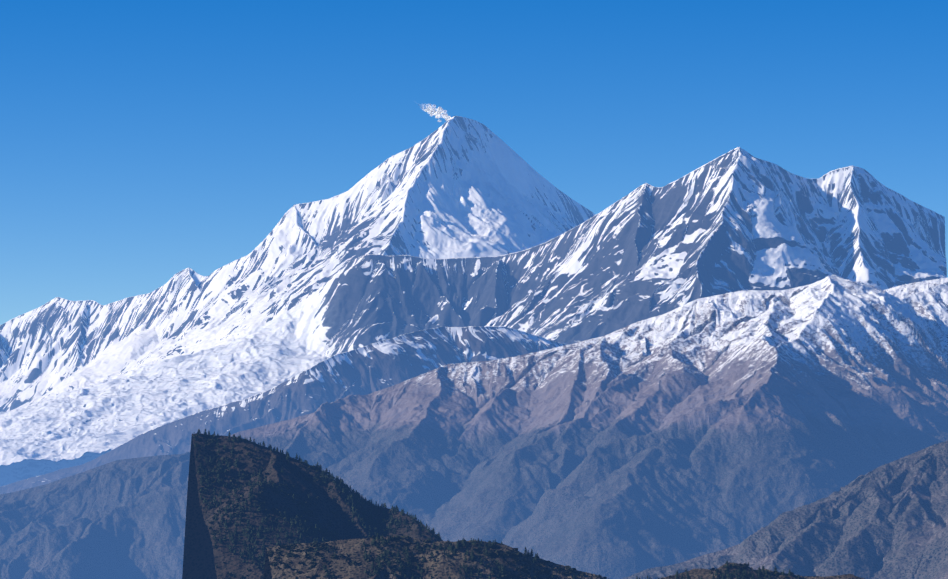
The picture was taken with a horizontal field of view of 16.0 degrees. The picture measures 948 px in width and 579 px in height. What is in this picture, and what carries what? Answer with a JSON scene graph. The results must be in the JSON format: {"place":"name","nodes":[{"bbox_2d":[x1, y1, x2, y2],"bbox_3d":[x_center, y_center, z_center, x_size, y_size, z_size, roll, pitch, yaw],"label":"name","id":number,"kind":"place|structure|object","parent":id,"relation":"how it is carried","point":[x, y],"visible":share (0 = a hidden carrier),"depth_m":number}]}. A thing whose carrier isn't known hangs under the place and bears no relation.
{"place":"outdoors","nodes":[
{"label":"outdoors","id":0,"kind":"place"},
{"bbox_2d":[0,326,567,493],"bbox_3d":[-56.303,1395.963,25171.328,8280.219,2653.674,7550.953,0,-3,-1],"label":"mountain ridge","id":1,"kind":"structure","parent":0,"point":[375,367],"depth_m":24976.23},
{"bbox_2d":[0,116,594,411],"bbox_3d":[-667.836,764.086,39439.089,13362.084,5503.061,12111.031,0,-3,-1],"label":"snowy mountain","id":2,"kind":"structure","parent":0,"point":[457,187],"depth_m":39330.71},
{"bbox_2d":[182,433,442,578],"bbox_3d":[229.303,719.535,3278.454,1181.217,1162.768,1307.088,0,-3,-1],"label":"hill terrain","id":3,"kind":"structure","parent":0,"point":[203,556],"depth_m":3375.91},
{"bbox_2d":[419,103,450,121],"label":"cloud","id":4,"kind":"structure","parent":0,"point":[438,112],"depth_m":39125.51},
{"bbox_2d":[0,147,946,486],"bbox_3d":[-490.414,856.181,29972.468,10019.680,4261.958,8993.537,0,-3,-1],"label":"snowy mountain","id":5,"kind":"structure","parent":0,"point":[736,219],"depth_m":30355.19},
{"bbox_2d":[0,275,947,578],"bbox_3d":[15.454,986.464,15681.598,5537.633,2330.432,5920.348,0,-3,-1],"label":"mountain terrain","id":6,"kind":"structure","parent":0,"point":[696,427],"depth_m":15829.80},
{"bbox_2d":[0,0,947,324],"label":"sky","id":7,"kind":"structure","parent":0,"point":[143,143]},
{"bbox_2d":[263,536,864,578],"bbox_3d":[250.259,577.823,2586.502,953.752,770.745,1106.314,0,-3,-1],"label":"terrain","id":8,"kind":"structure","parent":0,"point":[446,567],"depth_m":2724.63},
{"bbox_2d":[192,429,827,578],"bbox_3d":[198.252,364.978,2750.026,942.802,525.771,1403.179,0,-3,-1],"label":"conifer trees","id":9,"kind":"object","parent":8,"relation":"on","point":[382,530],"visible":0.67,"depth_m":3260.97},
{"bbox_2d":[623,441,947,578],"bbox_3d":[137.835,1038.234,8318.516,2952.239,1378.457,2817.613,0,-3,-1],"label":"mountain slope","id":10,"kind":"structure","parent":0,"point":[888,521],"depth_m":8568.88}
]}

